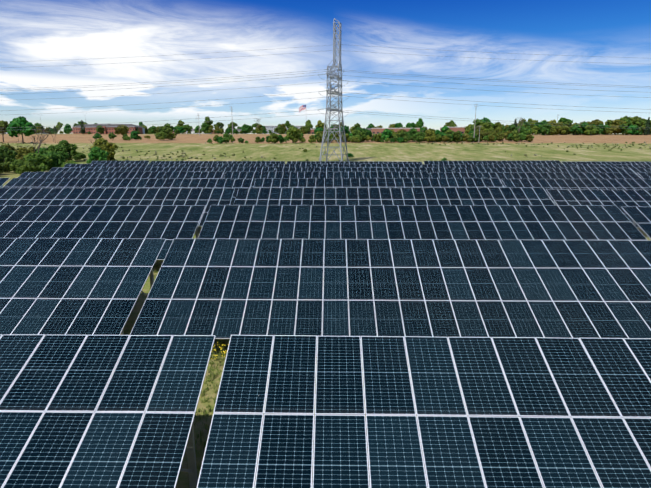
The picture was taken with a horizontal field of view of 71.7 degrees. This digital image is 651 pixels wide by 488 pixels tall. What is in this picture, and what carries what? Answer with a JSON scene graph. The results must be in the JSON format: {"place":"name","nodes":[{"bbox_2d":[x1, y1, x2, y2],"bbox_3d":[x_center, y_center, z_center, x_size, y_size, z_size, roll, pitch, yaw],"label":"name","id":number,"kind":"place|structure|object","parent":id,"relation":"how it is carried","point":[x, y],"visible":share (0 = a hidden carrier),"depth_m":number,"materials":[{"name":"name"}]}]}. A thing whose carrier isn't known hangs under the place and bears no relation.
{"place":"outdoors","nodes":[
{"label":"outdoors","id":0,"kind":"place"},
{"bbox_2d":[0,134,650,487],"bbox_3d":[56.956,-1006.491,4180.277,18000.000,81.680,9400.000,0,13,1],"label":"ground","id":1,"kind":"structure","parent":0,"point":[369,150],"depth_m":204.08,"materials":[{"name":"plant"}]},
{"bbox_2d":[0,156,3,172],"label":"bush","id":2,"kind":"object","parent":1,"relation":"on","point":[1,168],"visible":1,"depth_m":102.93,"materials":[{"name":"green plant"}]},
{"bbox_2d":[0,162,9,171],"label":"bush","id":3,"kind":"object","parent":1,"relation":"on","point":[6,167],"visible":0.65,"depth_m":109.30,"materials":[{"name":"green plant"}]},
{"bbox_2d":[0,120,11,141],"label":"tree","id":4,"kind":"object","parent":1,"relation":"on","point":[3,125],"visible":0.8,"depth_m":292.15,"materials":[{"name":"green plant"}]},
{"bbox_2d":[0,144,14,150],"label":"bush","id":5,"kind":"object","parent":1,"relation":"on","point":[10,147],"visible":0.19,"depth_m":140.61,"materials":[{"name":"green plant"}]},
{"bbox_2d":[0,146,17,162],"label":"bush","id":6,"kind":"object","parent":1,"relation":"on","point":[8,154],"visible":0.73,"depth_m":115.37,"materials":[{"name":"green plant"}]},
{"bbox_2d":[7,159,25,171],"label":"bush","id":7,"kind":"object","parent":1,"relation":"on","point":[14,164],"visible":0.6,"depth_m":107.23,"materials":[{"name":"green plant"}]},
{"bbox_2d":[6,116,36,143],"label":"tree","id":8,"kind":"object","parent":1,"relation":"on","point":[23,124],"visible":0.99,"depth_m":273.00,"materials":[{"name":"green plant"}]},
{"bbox_2d":[15,147,34,159],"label":"bush","id":9,"kind":"object","parent":1,"relation":"on","point":[21,151],"visible":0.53,"depth_m":127.02,"materials":[{"name":"green plant"}]},
{"bbox_2d":[15,161,40,174],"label":"bush","id":10,"kind":"object","parent":1,"relation":"on","point":[27,166],"visible":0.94,"depth_m":100.92,"materials":[{"name":"green plant"}]},
{"bbox_2d":[28,136,46,151],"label":"tree","id":11,"kind":"object","parent":1,"relation":"on","point":[37,141],"visible":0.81,"depth_m":143.47,"materials":[{"name":"brown plant"}]},
{"bbox_2d":[23,153,52,171],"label":"bush","id":12,"kind":"object","parent":1,"relation":"on","point":[44,162],"visible":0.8,"depth_m":110.00,"materials":[{"name":"green plant"}]},
{"bbox_2d":[31,128,51,152],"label":"tree","id":13,"kind":"object","parent":1,"relation":"on","point":[40,140],"visible":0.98,"depth_m":129.18,"materials":[{"name":"brown plant"}]},
{"bbox_2d":[40,151,65,169],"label":"bush","id":14,"kind":"object","parent":1,"relation":"on","point":[58,160],"visible":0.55,"depth_m":115.27,"materials":[{"name":"green plant"}]},
{"bbox_2d":[43,145,66,153],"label":"bush","id":15,"kind":"object","parent":1,"relation":"on","point":[52,148],"visible":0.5,"depth_m":144.39,"materials":[{"name":"green plant"}]},
{"bbox_2d":[57,151,69,159],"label":"bush","id":16,"kind":"object","parent":1,"relation":"on","point":[64,154],"visible":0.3,"depth_m":139.40,"materials":[{"name":"green plant"}]},
{"bbox_2d":[55,140,77,157],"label":"bush","id":17,"kind":"object","parent":1,"relation":"on","point":[67,145],"visible":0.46,"depth_m":150.24,"materials":[{"name":"green plant"}]},
{"bbox_2d":[61,160,76,166],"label":"bush","id":18,"kind":"object","parent":1,"relation":"on","point":[69,162],"visible":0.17,"depth_m":104.86,"materials":[{"name":"green plant"}]},
{"bbox_2d":[72,152,85,160],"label":"bush","id":19,"kind":"object","parent":1,"relation":"on","point":[78,156],"visible":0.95,"depth_m":156.66,"materials":[{"name":"green plant"}]},
{"bbox_2d":[79,120,86,133],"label":"conifer","id":20,"kind":"object","parent":1,"relation":"on","point":[82,130],"visible":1,"depth_m":473.15,"materials":[{"name":"green plant"}]},
{"bbox_2d":[86,147,108,163],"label":"bush","id":21,"kind":"object","parent":1,"relation":"on","point":[95,153],"visible":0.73,"depth_m":121.99,"materials":[{"name":"green plant"}]},
{"bbox_2d":[93,133,101,138],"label":"shrub","id":22,"kind":"object","parent":1,"relation":"on","point":[96,135],"visible":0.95,"depth_m":313.67,"materials":[{"name":"green plant"}]},
{"bbox_2d":[96,125,104,133],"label":"tree","id":23,"kind":"object","parent":1,"relation":"on","point":[100,129],"visible":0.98,"depth_m":466.48,"materials":[{"name":"green plant"}]},
{"bbox_2d":[90,138,117,160],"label":"bush","id":24,"kind":"object","parent":1,"relation":"on","point":[106,145],"visible":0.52,"depth_m":138.15,"materials":[{"name":"green plant"}]},
{"bbox_2d":[72,124,142,133],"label":"brick building","id":25,"kind":"structure","parent":1,"relation":"on","point":[107,127],"depth_m":479.63,"materials":[{"name":"red brick"}]},
{"bbox_2d":[108,133,116,138],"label":"shrub","id":26,"kind":"object","parent":1,"relation":"on","point":[111,136],"visible":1,"depth_m":316.56,"materials":[{"name":"green plant"}]},
{"bbox_2d":[114,125,128,135],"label":"tree","id":27,"kind":"object","parent":1,"relation":"on","point":[122,129],"visible":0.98,"depth_m":325.00,"materials":[{"name":"green plant"}]},
{"bbox_2d":[130,130,138,139],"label":"tree","id":28,"kind":"object","parent":1,"relation":"on","point":[134,135],"visible":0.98,"depth_m":323.43,"materials":[{"name":"green plant"}]},
{"bbox_2d":[154,125,172,139],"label":"tree","id":29,"kind":"object","parent":1,"relation":"on","point":[164,131],"visible":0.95,"depth_m":318.88,"materials":[{"name":"green plant"}]},
{"bbox_2d":[168,132,176,139],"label":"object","id":30,"kind":"object","parent":1,"relation":"on","point":[173,134],"visible":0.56,"depth_m":332.20,"materials":[{"name":"green plant"}]},
{"bbox_2d":[184,124,191,131],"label":"tree","id":31,"kind":"object","parent":1,"relation":"on","point":[188,127],"visible":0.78,"depth_m":500.12,"materials":[{"name":"green plant"}]},
{"bbox_2d":[186,129,210,133],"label":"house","id":32,"kind":"structure","parent":1,"relation":"on","point":[193,132],"depth_m":620.97,"materials":[{"name":"grey"}]},
{"bbox_2d":[201,123,209,132],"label":"tree","id":33,"kind":"object","parent":1,"relation":"on","point":[205,127],"visible":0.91,"depth_m":485.79,"materials":[{"name":"green plant"}]},
{"bbox_2d":[149,226,263,486],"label":"grass","id":34,"kind":"structure","parent":1,"relation":"on","point":[212,375],"depth_m":15.13,"materials":[{"name":"green plant"}]},
{"bbox_2d":[204,117,212,125],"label":"tree","id":35,"kind":"object","parent":1,"relation":"on","point":[208,119],"visible":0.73,"depth_m":797.29,"materials":[{"name":"green plant"}]},
{"bbox_2d":[215,136,224,143],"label":"bush","id":36,"kind":"object","parent":1,"relation":"on","point":[218,139],"visible":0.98,"depth_m":275.19,"materials":[{"name":"green plant"}]},
{"bbox_2d":[222,133,232,143],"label":"tree","id":37,"kind":"object","parent":1,"relation":"on","point":[227,137],"visible":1,"depth_m":274.64,"materials":[{"name":"green plant"}]},
{"bbox_2d":[228,122,237,128],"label":"tree","id":38,"kind":"object","parent":1,"relation":"on","point":[230,125],"visible":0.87,"depth_m":496.33,"materials":[{"name":"green plant"}]},
{"bbox_2d":[241,124,251,133],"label":"tree","id":39,"kind":"object","parent":1,"relation":"on","point":[245,129],"visible":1,"depth_m":477.20,"materials":[{"name":"green plant"}]},
{"bbox_2d":[268,133,277,143],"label":"tree","id":40,"kind":"object","parent":1,"relation":"on","point":[273,138],"visible":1,"depth_m":273.73,"materials":[{"name":"green plant"}]},
{"bbox_2d":[274,126,283,133],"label":"tree","id":41,"kind":"object","parent":1,"relation":"on","point":[279,129],"visible":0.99,"depth_m":479.75,"materials":[{"name":"green plant"}]},
{"bbox_2d":[277,135,283,143],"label":"bush","id":42,"kind":"object","parent":1,"relation":"on","point":[280,139],"visible":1,"depth_m":275.01,"materials":[{"name":"green plant"}]},
{"bbox_2d":[262,126,301,133],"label":"building","id":43,"kind":"structure","parent":1,"relation":"on","point":[271,128],"depth_m":1436.32,"materials":[{"name":"metal"}]},
{"bbox_2d":[286,126,300,142],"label":"tree","id":44,"kind":"object","parent":1,"relation":"on","point":[292,134],"visible":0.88,"depth_m":277.63,"materials":[{"name":"green plant"}]},
{"bbox_2d":[305,120,312,127],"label":"tree","id":45,"kind":"object","parent":1,"relation":"on","point":[307,122],"visible":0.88,"depth_m":887.22,"materials":[{"name":"green plant"}]},
{"bbox_2d":[308,135,315,142],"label":"bush","id":46,"kind":"object","parent":1,"relation":"on","point":[311,139],"visible":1,"depth_m":277.63,"materials":[{"name":"green plant"}]},
{"bbox_2d":[314,127,323,137],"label":"tree","id":47,"kind":"object","parent":1,"relation":"on","point":[317,129],"visible":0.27,"depth_m":298.33,"materials":[{"name":"green plant"}]},
{"bbox_2d":[315,133,327,142],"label":"tree","id":48,"kind":"object","parent":1,"relation":"on","point":[319,138],"visible":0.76,"depth_m":283.88,"materials":[{"name":"green plant"}]},
{"bbox_2d":[0,334,650,487],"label":"solar row","id":49,"kind":"object","parent":1,"relation":"on","point":[97,411],"visible":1,"depth_m":9.07,"materials":[{"name":"blue glass"}]},
{"bbox_2d":[0,238,650,339],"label":"solar row","id":50,"kind":"object","parent":1,"relation":"on","point":[493,288],"visible":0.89,"depth_m":18.64,"materials":[{"name":"blue glass"}]},
{"bbox_2d":[0,205,650,259],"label":"solar row","id":51,"kind":"object","parent":1,"relation":"on","point":[169,223],"visible":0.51,"depth_m":30.23,"materials":[{"name":"blue glass"}]},
{"bbox_2d":[0,187,650,226],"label":"solar row","id":52,"kind":"object","parent":1,"relation":"on","point":[209,197],"visible":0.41,"depth_m":41.25,"materials":[{"name":"blue glass"}]},
{"bbox_2d":[0,178,650,204],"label":"solar row","id":53,"kind":"object","parent":1,"relation":"on","point":[598,184],"visible":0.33,"depth_m":52.18,"materials":[{"name":"blue glass"}]},
{"bbox_2d":[0,141,650,173],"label":"meadow weeds","id":54,"kind":"object","parent":1,"relation":"on","point":[183,156],"visible":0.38,"depth_m":206.97,"materials":[{"name":"green plant"}]},
{"bbox_2d":[319,18,348,160],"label":"tower","id":55,"kind":"structure","parent":1,"relation":"on","point":[329,84],"depth_m":144.50,"materials":[{"name":"metal"}]},
{"bbox_2d":[0,44,650,130],"bbox_3d":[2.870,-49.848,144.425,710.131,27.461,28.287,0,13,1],"label":"power line","id":56,"kind":"object","parent":55,"relation":"hanging from","point":[328,90],"visible":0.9,"depth_m":142.55,"materials":[{"name":"grey metal"}]},
{"bbox_2d":[18,171,650,187],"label":"solar row","id":57,"kind":"object","parent":1,"relation":"on","point":[253,176],"visible":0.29,"depth_m":62.94,"materials":[{"name":"blue glass"}]},
{"bbox_2d":[337,125,350,136],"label":"tree","id":58,"kind":"object","parent":1,"relation":"on","point":[346,128],"visible":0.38,"depth_m":292.23,"materials":[{"name":"green plant"}]},
{"bbox_2d":[49,167,650,183],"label":"solar row","id":59,"kind":"object","parent":1,"relation":"on","point":[333,169],"visible":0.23,"depth_m":73.64,"materials":[{"name":"blue glass"}]},
{"bbox_2d":[349,129,361,140],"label":"tree","id":60,"kind":"object","parent":1,"relation":"on","point":[356,133],"visible":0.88,"depth_m":286.47,"materials":[{"name":"green plant"}]},
{"bbox_2d":[64,164,650,178],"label":"solar row","id":61,"kind":"object","parent":1,"relation":"on","point":[413,166],"visible":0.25,"depth_m":84.27,"materials":[{"name":"blue glass"}]},
{"bbox_2d":[361,130,366,141],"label":"tree","id":62,"kind":"object","parent":1,"relation":"on","point":[363,136],"visible":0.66,"depth_m":291.47,"materials":[{"name":"green plant"}]},
{"bbox_2d":[91,160,650,167],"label":"solar row","id":63,"kind":"object","parent":1,"relation":"on","point":[375,162],"visible":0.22,"depth_m":94.91,"materials":[{"name":"blue glass"}]},
{"bbox_2d":[380,129,392,142],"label":"tree","id":64,"kind":"object","parent":1,"relation":"on","point":[387,133],"visible":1,"depth_m":286.14,"materials":[{"name":"green plant"}]},
{"bbox_2d":[371,128,419,133],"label":"building","id":65,"kind":"structure","parent":1,"relation":"on","point":[376,130],"depth_m":659.05,"materials":[{"name":"brick"}]},
{"bbox_2d":[393,131,408,141],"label":"tree","id":66,"kind":"object","parent":1,"relation":"on","point":[401,134],"visible":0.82,"depth_m":286.81,"materials":[{"name":"green plant"}]},
{"bbox_2d":[406,122,414,127],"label":"tree","id":67,"kind":"object","parent":1,"relation":"on","point":[411,125],"visible":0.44,"depth_m":904.86,"materials":[{"name":"green plant"}]},
{"bbox_2d":[409,128,418,141],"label":"tree","id":68,"kind":"object","parent":1,"relation":"on","point":[413,131],"visible":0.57,"depth_m":295.37,"materials":[{"name":"green plant"}]},
{"bbox_2d":[416,118,423,126],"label":"tree","id":69,"kind":"object","parent":1,"relation":"on","point":[420,122],"visible":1,"depth_m":867.57,"materials":[{"name":"green plant"}]},
{"bbox_2d":[415,132,425,141],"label":"tree","id":70,"kind":"object","parent":1,"relation":"on","point":[420,137],"visible":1,"depth_m":281.25,"materials":[{"name":"green plant"}]},
{"bbox_2d":[424,131,435,141],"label":"tree","id":71,"kind":"object","parent":1,"relation":"on","point":[431,136],"visible":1,"depth_m":287.20,"materials":[{"name":"green plant"}]},
{"bbox_2d":[441,126,448,141],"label":"tree","id":72,"kind":"object","parent":1,"relation":"on","point":[444,129],"visible":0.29,"depth_m":297.62,"materials":[{"name":"green plant"}]},
{"bbox_2d":[440,126,465,133],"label":"building","id":73,"kind":"structure","parent":1,"relation":"on","point":[457,128],"depth_m":603.21,"materials":[{"name":"brick"}]},
{"bbox_2d":[452,131,461,141],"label":"tree","id":74,"kind":"object","parent":1,"relation":"on","point":[457,137],"visible":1,"depth_m":285.97,"materials":[{"name":"green plant"}]},
{"bbox_2d":[462,134,469,141],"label":"bush","id":75,"kind":"object","parent":1,"relation":"on","point":[465,137],"visible":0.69,"depth_m":291.91,"materials":[{"name":"green plant"}]},
{"bbox_2d":[464,124,471,133],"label":"tree","id":76,"kind":"object","parent":1,"relation":"on","point":[467,129],"visible":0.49,"depth_m":443.51,"materials":[{"name":"green plant"}]},
{"bbox_2d":[469,133,479,141],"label":"tree","id":77,"kind":"object","parent":1,"relation":"on","point":[475,136],"visible":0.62,"depth_m":293.26,"materials":[{"name":"green plant"}]},
{"bbox_2d":[471,119,482,130],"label":"tree","id":78,"kind":"object","parent":1,"relation":"on","point":[476,123],"visible":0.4,"depth_m":433.09,"materials":[{"name":"green plant"}]},
{"bbox_2d":[476,124,483,130],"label":"tree","id":79,"kind":"object","parent":1,"relation":"on","point":[480,127],"visible":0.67,"depth_m":425.30,"materials":[{"name":"green plant"}]},
{"bbox_2d":[482,122,493,131],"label":"tree","id":80,"kind":"object","parent":1,"relation":"on","point":[488,126],"visible":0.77,"depth_m":424.44,"materials":[{"name":"green plant"}]},
{"bbox_2d":[493,122,501,133],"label":"tree","id":81,"kind":"object","parent":1,"relation":"on","point":[498,127],"visible":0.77,"depth_m":431.06,"materials":[{"name":"green plant"}]},
{"bbox_2d":[497,133,506,140],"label":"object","id":82,"kind":"object","parent":1,"relation":"on","point":[501,137],"visible":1,"depth_m":299.98,"materials":[{"name":"green plant"}]},
{"bbox_2d":[505,124,519,131],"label":"tree","id":83,"kind":"object","parent":1,"relation":"on","point":[512,127],"visible":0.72,"depth_m":424.99,"materials":[{"name":"green plant"}]},
{"bbox_2d":[513,134,519,141],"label":"bush","id":84,"kind":"object","parent":1,"relation":"on","point":[516,138],"visible":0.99,"depth_m":293.77,"materials":[{"name":"green plant"}]},
{"bbox_2d":[518,127,533,141],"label":"tree","id":85,"kind":"object","parent":1,"relation":"on","point":[524,133],"visible":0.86,"depth_m":292.74,"materials":[{"name":"green plant"}]},
{"bbox_2d":[526,134,532,141],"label":"bush","id":86,"kind":"object","parent":1,"relation":"on","point":[529,138],"visible":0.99,"depth_m":290.71,"materials":[{"name":"green plant"}]},
{"bbox_2d":[531,126,539,134],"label":"tree","id":87,"kind":"object","parent":1,"relation":"on","point":[535,129],"visible":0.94,"depth_m":432.10,"materials":[{"name":"green plant"}]},
{"bbox_2d":[534,121,547,133],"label":"tree","id":88,"kind":"object","parent":1,"relation":"on","point":[540,124],"visible":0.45,"depth_m":433.55,"materials":[{"name":"green plant"}]},
{"bbox_2d":[540,123,551,133],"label":"tree","id":89,"kind":"object","parent":1,"relation":"on","point":[545,127],"visible":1,"depth_m":424.13,"materials":[{"name":"green plant"}]},
{"bbox_2d":[548,126,560,134],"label":"tree","id":90,"kind":"object","parent":1,"relation":"on","point":[553,129],"visible":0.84,"depth_m":429.84,"materials":[{"name":"green plant"}]},
{"bbox_2d":[548,119,562,134],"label":"tree","id":91,"kind":"object","parent":1,"relation":"on","point":[559,124],"visible":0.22,"depth_m":436.81,"materials":[{"name":"green plant"}]},
{"bbox_2d":[558,125,568,134],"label":"tree","id":92,"kind":"object","parent":1,"relation":"on","point":[564,129],"visible":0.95,"depth_m":433.55,"materials":[{"name":"green plant"}]},
{"bbox_2d":[558,118,572,134],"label":"tree","id":93,"kind":"object","parent":1,"relation":"on","point":[564,120],"visible":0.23,"depth_m":440.74,"materials":[{"name":"green plant"}]},
{"bbox_2d":[564,121,572,134],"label":"tree","id":94,"kind":"object","parent":1,"relation":"on","point":[568,123],"visible":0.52,"depth_m":436.00,"materials":[{"name":"green plant"}]},
{"bbox_2d":[570,125,580,134],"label":"tree","id":95,"kind":"object","parent":1,"relation":"on","point":[574,129],"visible":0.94,"depth_m":430.88,"materials":[{"name":"green plant"}]},
{"bbox_2d":[579,122,589,134],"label":"tree","id":96,"kind":"object","parent":1,"relation":"on","point":[584,124],"visible":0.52,"depth_m":432.58,"materials":[{"name":"green plant"}]},
{"bbox_2d":[584,125,595,134],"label":"tree","id":97,"kind":"object","parent":1,"relation":"on","point":[590,129],"visible":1,"depth_m":424.74,"materials":[{"name":"green plant"}]},
{"bbox_2d":[591,119,603,124],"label":"tree","id":98,"kind":"object","parent":1,"relation":"on","point":[597,122],"visible":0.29,"depth_m":445.52,"materials":[{"name":"green plant"}]},
{"bbox_2d":[597,124,605,133],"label":"tree","id":99,"kind":"object","parent":1,"relation":"on","point":[600,131],"visible":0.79,"depth_m":434.45,"materials":[{"name":"green plant"}]},
{"bbox_2d":[605,120,611,134],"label":"tree","id":100,"kind":"object","parent":1,"relation":"on","point":[608,123],"visible":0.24,"depth_m":444.83,"materials":[{"name":"green plant"}]},
{"bbox_2d":[611,119,626,134],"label":"tree","id":101,"kind":"object","parent":1,"relation":"on","point":[616,125],"visible":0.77,"depth_m":434.49,"materials":[{"name":"green plant"}]},
{"bbox_2d":[617,116,630,134],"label":"tree","id":102,"kind":"object","parent":1,"relation":"on","point":[624,118],"visible":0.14,"depth_m":436.78,"materials":[{"name":"green plant"}]},
{"bbox_2d":[619,119,632,134],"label":"tree","id":103,"kind":"object","parent":1,"relation":"on","point":[624,130],"visible":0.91,"depth_m":430.47,"materials":[{"name":"green plant"}]},
{"bbox_2d":[627,125,637,134],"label":"tree","id":104,"kind":"object","parent":1,"relation":"on","point":[633,127],"visible":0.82,"depth_m":429.30,"materials":[{"name":"green plant"}]},
{"bbox_2d":[630,116,640,134],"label":"tree","id":105,"kind":"object","parent":1,"relation":"on","point":[634,119],"visible":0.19,"depth_m":435.82,"materials":[{"name":"green plant"}]},
{"bbox_2d":[629,124,641,134],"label":"tree","id":106,"kind":"object","parent":1,"relation":"on","point":[639,132],"visible":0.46,"depth_m":430.34,"materials":[{"name":"green plant"}]},
{"bbox_2d":[634,120,645,134],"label":"tree","id":107,"kind":"object","parent":1,"relation":"on","point":[641,123],"visible":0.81,"depth_m":430.42,"materials":[{"name":"green plant"}]},
{"bbox_2d":[643,117,650,134],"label":"conifer","id":108,"kind":"object","parent":1,"relation":"on","point":[647,128],"visible":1,"depth_m":427.95,"materials":[{"name":"green plant"}]},
{"bbox_2d":[0,0,650,133],"label":"sky","id":109,"kind":"structure","parent":0,"point":[34,32],"materials":[{"name":"blue"}]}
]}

